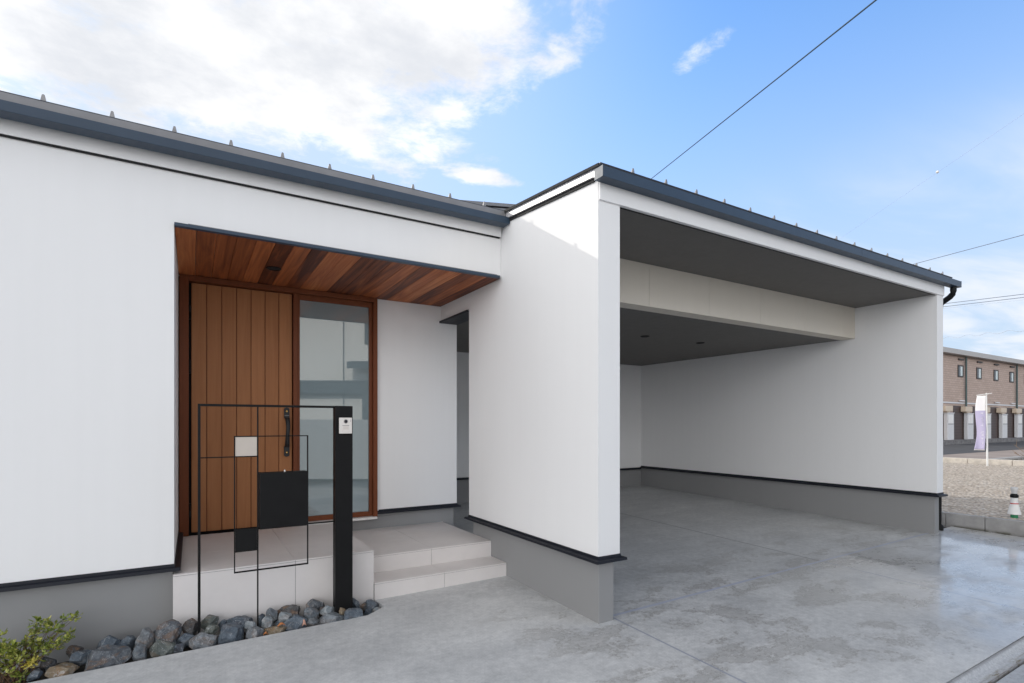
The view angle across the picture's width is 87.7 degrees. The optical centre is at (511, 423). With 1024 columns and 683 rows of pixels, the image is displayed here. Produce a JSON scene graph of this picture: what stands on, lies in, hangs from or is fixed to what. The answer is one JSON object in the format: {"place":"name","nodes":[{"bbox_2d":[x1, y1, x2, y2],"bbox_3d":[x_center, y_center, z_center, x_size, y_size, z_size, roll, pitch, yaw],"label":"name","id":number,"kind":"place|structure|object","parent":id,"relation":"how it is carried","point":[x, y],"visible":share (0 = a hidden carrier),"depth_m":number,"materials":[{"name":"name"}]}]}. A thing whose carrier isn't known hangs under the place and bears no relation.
{"place":"outdoors","nodes":[
{"label":"outdoors","id":0,"kind":"place"},
{"bbox_2d":[1,611,363,682],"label":"soil","id":1,"kind":"structure","parent":0,"point":[79,670],"depth_m":3.21,"materials":[{"name":"black soil"}]},
{"bbox_2d":[26,668,42,681],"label":"rock","id":2,"kind":"object","parent":1,"relation":"on","point":[34,675],"visible":1,"depth_m":2.98,"materials":[{"name":"grey stone"}]},
{"bbox_2d":[0,610,82,682],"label":"shrub","id":3,"kind":"object","parent":1,"relation":"on","point":[15,654],"visible":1,"depth_m":3.02,"materials":[{"name":"green plant"}]},
{"bbox_2d":[39,656,56,674],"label":"rock","id":4,"kind":"object","parent":1,"relation":"on","point":[46,664],"visible":0.69,"depth_m":3.05,"materials":[{"name":"grey stone"}]},
{"bbox_2d":[44,662,79,677],"bbox_3d":[-2.575,1.417,3.059,0.142,0.080,0.134,-2,1,-18],"label":"rock","id":5,"kind":"object","parent":1,"relation":"on","point":[63,669],"visible":0.89,"depth_m":3.03,"materials":[{"name":"beige stone"}]},
{"bbox_2d":[66,645,83,657],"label":"rock","id":6,"kind":"object","parent":1,"relation":"on","point":[71,650],"visible":0.67,"depth_m":3.16,"materials":[{"name":"stone"}]},
{"bbox_2d":[69,649,91,665],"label":"rock","id":7,"kind":"object","parent":1,"relation":"on","point":[79,658],"visible":0.72,"depth_m":3.12,"materials":[{"name":"grey stone"}]},
{"bbox_2d":[84,644,131,671],"bbox_3d":[-2.399,1.399,3.170,0.230,0.164,0.145,1,0,-32],"label":"rock","id":8,"kind":"object","parent":1,"relation":"on","point":[108,655],"visible":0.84,"depth_m":3.13,"materials":[{"name":"grey stone"}]},
{"bbox_2d":[96,635,120,648],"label":"rock","id":9,"kind":"object","parent":1,"relation":"on","point":[109,640],"visible":0.48,"depth_m":3.25,"materials":[{"name":"grey stone"}]},
{"bbox_2d":[121,635,136,650],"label":"rock","id":10,"kind":"object","parent":1,"relation":"on","point":[129,640],"visible":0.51,"depth_m":3.30,"materials":[{"name":"grey stone"}]},
{"bbox_2d":[132,642,147,661],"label":"rock","id":11,"kind":"object","parent":1,"relation":"on","point":[139,652],"visible":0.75,"depth_m":3.22,"materials":[{"name":"grey stone"}]},
{"bbox_2d":[135,627,154,651],"bbox_3d":[-2.275,1.343,3.307,0.101,0.162,0.097,5,-2,-24],"label":"rock","id":12,"kind":"object","parent":1,"relation":"on","point":[146,636],"visible":0.84,"depth_m":3.28,"materials":[{"name":"grey stone"}]},
{"bbox_2d":[149,639,175,657],"bbox_3d":[-2.164,1.406,3.308,0.116,0.161,0.134,0,0,34],"label":"rock","id":13,"kind":"object","parent":1,"relation":"on","point":[158,647],"visible":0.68,"depth_m":3.27,"materials":[{"name":"grey stone"}]},
{"bbox_2d":[153,619,181,643],"bbox_3d":[-2.183,1.336,3.364,0.167,0.184,0.149,1,0,-22],"label":"rock","id":14,"kind":"object","parent":1,"relation":"on","point":[170,630],"visible":0.71,"depth_m":3.34,"materials":[{"name":"grey stone"}]},
{"bbox_2d":[173,643,184,653],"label":"rock","id":15,"kind":"object","parent":1,"relation":"on","point":[178,647],"visible":0.84,"depth_m":3.33,"materials":[{"name":"grey stone"}]},
{"bbox_2d":[177,633,194,647],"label":"rock","id":16,"kind":"object","parent":1,"relation":"on","point":[185,638],"visible":0.73,"depth_m":3.40,"materials":[{"name":"grey stone"}]},
{"bbox_2d":[182,618,197,634],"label":"rock","id":17,"kind":"object","parent":1,"relation":"on","point":[190,626],"visible":0.71,"depth_m":3.46,"materials":[{"name":"grey stone"}]},
{"bbox_2d":[188,632,218,649],"bbox_3d":[-1.972,1.410,3.429,0.175,0.146,0.142,9,-6,-44],"label":"rock","id":18,"kind":"object","parent":1,"relation":"on","point":[201,640],"visible":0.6,"depth_m":3.39,"materials":[{"name":"grey stone"}]},
{"bbox_2d":[203,624,219,634],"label":"rock","id":19,"kind":"object","parent":18,"relation":"on","point":[212,629],"visible":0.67,"depth_m":3.47,"materials":[{"name":"grey stone"}]},
{"bbox_2d":[201,614,218,629],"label":"rock","id":20,"kind":"object","parent":1,"relation":"on","point":[207,620],"visible":0.72,"depth_m":3.52,"materials":[{"name":"grey stone"}]},
{"bbox_2d":[218,619,226,630],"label":"rock","id":21,"kind":"object","parent":1,"relation":"on","point":[222,622],"visible":0.43,"depth_m":3.57,"materials":[{"name":"grey stone"}]},
{"bbox_2d":[217,622,243,644],"bbox_3d":[-1.843,1.393,3.498,0.158,0.173,0.131,-2,1,-31],"label":"rock","id":22,"kind":"object","parent":1,"relation":"on","point":[232,632],"visible":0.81,"depth_m":3.46,"materials":[{"name":"grey stone"}]},
{"bbox_2d":[226,615,252,627],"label":"rock","id":23,"kind":"object","parent":1,"relation":"on","point":[241,620],"visible":0.58,"depth_m":3.60,"materials":[{"name":"grey stone"}]},
{"bbox_2d":[244,621,256,632],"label":"rock","id":24,"kind":"object","parent":1,"relation":"on","point":[249,624],"visible":0.61,"depth_m":3.59,"materials":[{"name":"grey stone"}]},
{"bbox_2d":[245,625,264,638],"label":"rock","id":25,"kind":"object","parent":1,"relation":"on","point":[254,631],"visible":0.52,"depth_m":3.54,"materials":[{"name":"grey stone"}]},
{"bbox_2d":[259,614,264,627],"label":"rock","id":26,"kind":"object","parent":1,"relation":"on","point":[261,616],"visible":0.34,"depth_m":3.68,"materials":[{"name":"grey stone"}]},
{"bbox_2d":[261,616,272,628],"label":"rock","id":27,"kind":"object","parent":1,"relation":"on","point":[267,621],"visible":0.71,"depth_m":3.64,"materials":[{"name":"grey stone"}]},
{"bbox_2d":[266,608,277,622],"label":"rock","id":28,"kind":"object","parent":1,"relation":"on","point":[272,613],"visible":0.83,"depth_m":3.71,"materials":[{"name":"grey stone"}]},
{"bbox_2d":[198,404,352,633],"bbox_3d":[-1.626,0.675,3.732,0.985,1.610,0.137,0,0,-28],"label":"gate screen","id":29,"kind":"object","parent":1,"relation":"on","point":[282,499],"visible":0.93,"depth_m":3.74,"materials":[{"name":"black metal"}]},
{"bbox_2d":[264,625,286,634],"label":"rock","id":30,"kind":"object","parent":1,"relation":"on","point":[275,629],"visible":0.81,"depth_m":3.60,"materials":[{"name":"brown stone"}]},
{"bbox_2d":[278,612,291,622],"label":"rock","id":31,"kind":"object","parent":1,"relation":"on","point":[283,617],"visible":0.77,"depth_m":3.70,"materials":[{"name":"grey stone"}]},
{"bbox_2d":[277,604,299,616],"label":"rock","id":32,"kind":"object","parent":1,"relation":"on","point":[293,609],"visible":0.66,"depth_m":3.77,"materials":[{"name":"grey stone"}]},
{"bbox_2d":[283,614,307,630],"bbox_3d":[-1.504,1.397,3.707,0.124,0.129,0.151,0,0,28],"label":"rock","id":33,"kind":"object","parent":1,"relation":"on","point":[294,622],"visible":0.77,"depth_m":3.67,"materials":[{"name":"grey stone"}]},
{"bbox_2d":[303,607,318,618],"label":"rock","id":34,"kind":"object","parent":1,"relation":"on","point":[310,612],"visible":0.69,"depth_m":3.78,"materials":[{"name":"grey stone"}]},
{"bbox_2d":[306,599,320,609],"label":"rock","id":35,"kind":"object","parent":34,"relation":"on","point":[314,603],"visible":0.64,"depth_m":3.85,"materials":[{"name":"grey stone"}]},
{"bbox_2d":[306,617,318,626],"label":"rock","id":36,"kind":"object","parent":1,"relation":"on","point":[313,621],"visible":0.69,"depth_m":3.73,"materials":[{"name":"grey stone"}]},
{"bbox_2d":[319,601,324,616],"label":"rock","id":37,"kind":"object","parent":1,"relation":"on","point":[322,605],"visible":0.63,"depth_m":3.88,"materials":[{"name":"grey stone"}]},
{"bbox_2d":[319,605,333,614],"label":"rock","id":38,"kind":"object","parent":1,"relation":"on","point":[326,609],"visible":0.72,"depth_m":3.85,"materials":[{"name":"grey stone"}]},
{"bbox_2d":[318,612,343,624],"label":"rock","id":39,"kind":"object","parent":1,"relation":"on","point":[330,617],"visible":0.62,"depth_m":3.78,"materials":[{"name":"grey stone"}]},
{"bbox_2d":[339,607,345,614],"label":"rock","id":40,"kind":"object","parent":39,"relation":"on","point":[342,611],"visible":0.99,"depth_m":3.85,"materials":[{"name":"beige stone"}]},
{"bbox_2d":[343,608,362,619],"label":"rock","id":41,"kind":"object","parent":1,"relation":"on","point":[350,613],"visible":0.69,"depth_m":3.85,"materials":[{"name":"grey stone"}]},
{"bbox_2d":[353,598,359,607],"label":"rock","id":42,"kind":"object","parent":1,"relation":"on","point":[356,603],"visible":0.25,"depth_m":4.01,"materials":[{"name":"grey stone"}]},
{"bbox_2d":[360,602,365,610],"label":"rock","id":43,"kind":"object","parent":1,"relation":"on","point":[363,606],"visible":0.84,"depth_m":4.05,"materials":[{"name":"brown stone"}]},
{"bbox_2d":[364,608,371,615],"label":"rock","id":44,"kind":"object","parent":1,"relation":"on","point":[367,611],"visible":0.66,"depth_m":4.00,"materials":[{"name":"grey stone"}]},
{"bbox_2d":[365,599,378,609],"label":"rock","id":45,"kind":"object","parent":1,"relation":"on","point":[371,604],"visible":0.72,"depth_m":4.07,"materials":[{"name":"grey stone"}]},
{"bbox_2d":[0,0,1023,359],"label":"sky","id":46,"kind":"structure","parent":0,"point":[496,101],"materials":[{"name":"blue"}]},
{"bbox_2d":[29,485,1023,682],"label":"driveway","id":47,"kind":"structure","parent":0,"point":[707,589],"depth_m":3.78,"materials":[{"name":"concrete"}]},
{"bbox_2d":[173,522,505,637],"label":"porch steps","id":48,"kind":"structure","parent":47,"relation":"on","point":[388,562],"depth_m":4.19,"materials":[{"name":"tile"}]},
{"bbox_2d":[0,90,961,672],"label":"house","id":49,"kind":"structure","parent":47,"relation":"on","point":[540,380],"depth_m":4.57,"materials":[{"name":"white paint"}]},
{"bbox_2d":[189,283,291,531],"bbox_3d":[-2.512,-0.144,4.970,0.873,2.237,0.121,0,0,-31],"label":"door","id":50,"kind":"structure","parent":49,"relation":"in","point":[241,339],"depth_m":4.96,"materials":[{"name":"brown wood"}]},
{"bbox_2d":[651,0,876,178],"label":"overhead cable","id":51,"kind":"object","parent":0,"point":[779,77],"visible":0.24,"depth_m":11.77,"materials":[{"name":"black rubber"}]},
{"bbox_2d":[915,234,1023,263],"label":"overhead cable","id":52,"kind":"object","parent":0,"point":[972,248],"visible":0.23,"depth_m":33.88,"materials":[{"name":"black rubber"}]},
{"bbox_2d":[943,330,1021,338],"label":"overhead cable","id":53,"kind":"object","parent":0,"point":[984,333],"visible":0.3,"depth_m":42.22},
{"bbox_2d":[942,463,1023,520],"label":"gravel","id":54,"kind":"structure","parent":0,"point":[979,489],"depth_m":9.49,"materials":[{"name":"beige gravel"}]},
{"bbox_2d":[974,393,991,465],"bbox_3d":[12.487,0.178,14.136,0.076,1.980,0.373,0,0,-31],"label":"banner","id":55,"kind":"object","parent":54,"relation":"on","point":[981,417],"visible":0.98,"depth_m":14.15,"materials":[{"name":"fabric"}]},
{"bbox_2d":[943,457,1023,465],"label":"kerb","id":56,"kind":"structure","parent":54,"relation":"on","point":[983,461],"depth_m":14.68,"materials":[{"name":"beige concrete"}]},
{"bbox_2d":[1007,487,1021,517],"bbox_3d":[6.268,0.988,6.654,0.132,0.390,0.132,0,0,-31],"label":"marker cone","id":57,"kind":"object","parent":54,"relation":"on","point":[1014,511],"visible":0.99,"depth_m":6.63,"materials":[{"name":"white plastic"}]},
{"bbox_2d":[943,441,1023,454],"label":"road","id":58,"kind":"structure","parent":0,"point":[967,448],"depth_m":30.16,"materials":[{"name":"grey asphalt"}]},
{"bbox_2d":[943,347,1023,444],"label":"apartment building","id":59,"kind":"structure","parent":58,"relation":"on","point":[968,376],"depth_m":39.11,"materials":[{"name":"brick"}]},
{"bbox_2d":[944,413,953,439],"bbox_3d":[29.589,0.174,36.089,1.040,1.848,0.250,0,0,-31],"label":"door","id":60,"kind":"structure","parent":59,"relation":"on","point":[948,426],"depth_m":35.90,"materials":[{"name":"white metal"}]},
{"bbox_2d":[953,405,962,439],"bbox_3d":[31.172,-0.081,37.260,1.600,2.358,0.026,0,0,-31],"label":"door","id":61,"kind":"structure","parent":59,"relation":"in","point":[958,415],"depth_m":37.27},
{"bbox_2d":[958,365,963,376],"bbox_3d":[31.503,-3.695,37.447,0.860,0.830,0.047,0,0,-31],"label":"window","id":62,"kind":"structure","parent":59,"relation":"in","point":[960,367],"depth_m":37.46,"materials":[{"name":"clear glass"}]},
{"bbox_2d":[964,413,973,438],"bbox_3d":[32.358,0.174,37.753,1.040,1.848,0.250,0,0,-31],"label":"storage cabinet","id":63,"kind":"object","parent":59,"relation":"on","point":[968,425],"visible":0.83,"depth_m":37.57,"materials":[{"name":"white metal"}]},
{"bbox_2d":[972,406,976,438],"bbox_3d":[33.915,-0.081,38.908,1.600,2.358,0.026,0,0,-31],"label":"door","id":64,"kind":"structure","parent":59,"relation":"in","point":[975,429],"depth_m":38.67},
{"bbox_2d":[976,367,981,378],"bbox_3d":[34.246,-3.695,39.095,0.860,0.830,0.047,0,0,-31],"label":"window","id":65,"kind":"structure","parent":59,"relation":"in","point":[978,370],"depth_m":39.06,"materials":[{"name":"clear glass"}]},
{"bbox_2d":[985,413,990,438],"bbox_3d":[35.083,0.174,39.391,1.040,1.848,0.250,0,0,-31],"label":"storage cabinet","id":66,"kind":"object","parent":59,"relation":"on","point":[989,424],"visible":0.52,"depth_m":39.40,"materials":[{"name":"white metal"}]},
{"bbox_2d":[990,407,997,437],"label":"door","id":67,"kind":"structure","parent":59,"relation":"in","point":[994,416],"depth_m":40.58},
{"bbox_2d":[993,370,998,380],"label":"window","id":68,"kind":"structure","parent":59,"relation":"in","point":[995,372],"depth_m":40.72,"materials":[{"name":"clear glass"}]},
{"bbox_2d":[999,414,1007,437],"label":"storage cabinet","id":69,"kind":"object","parent":59,"relation":"on","point":[1002,425],"visible":0.98,"depth_m":40.82,"materials":[{"name":"white metal"}]},
{"bbox_2d":[1006,408,1013,437],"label":"door","id":70,"kind":"structure","parent":59,"relation":"in","point":[1010,417],"depth_m":42.25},
{"bbox_2d":[1009,372,1013,382],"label":"window","id":71,"kind":"structure","parent":59,"relation":"in","point":[1011,374],"depth_m":42.38,"materials":[{"name":"clear glass"}]},
{"bbox_2d":[1014,414,1022,437],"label":"storage cabinet","id":72,"kind":"object","parent":59,"relation":"on","point":[1017,425],"visible":0.91,"depth_m":42.45,"materials":[{"name":"white metal"}]},
{"bbox_2d":[1021,408,1023,436],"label":"door","id":73,"kind":"structure","parent":59,"relation":"in","point":[1021,408],"depth_m":43.59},
{"bbox_2d":[943,449,1023,459],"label":"car park","id":74,"kind":"structure","parent":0,"point":[995,454],"depth_m":23.37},
{"bbox_2d":[989,456,1023,459],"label":"kerb","id":75,"kind":"structure","parent":74,"relation":"on","point":[1012,458],"depth_m":19.72,"materials":[{"name":"grey concrete"}]},
{"bbox_2d":[943,297,1023,306],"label":"overhead cable","id":76,"kind":"object","parent":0,"point":[981,302],"visible":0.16,"depth_m":41.14,"materials":[{"name":"black rubber"}]},
{"bbox_2d":[946,294,1022,303],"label":"overhead cable","id":77,"kind":"object","parent":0,"point":[986,298],"visible":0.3,"depth_m":40.83,"materials":[{"name":"black rubber"}]},
{"bbox_2d":[996,664,1023,682],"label":"pavement","id":78,"kind":"structure","parent":0,"point":[1016,675],"depth_m":3.02,"materials":[{"name":"concrete"}]},
{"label":"soil","id":79,"kind":"structure","parent":0,"visible":0},
{"bbox_2d":[942,511,1023,536],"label":"kerb","id":80,"kind":"structure","parent":79,"relation":"on","point":[1011,527],"depth_m":6.59,"materials":[{"name":"grey concrete"}]},
{"label":"ground","id":81,"kind":"structure","parent":0,"visible":0},
{"bbox_2d":[949,637,1023,682],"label":"kerb","id":82,"kind":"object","parent":81,"relation":"on","point":[998,666],"depth_m":3.15,"materials":[{"name":"concrete"}]}
]}

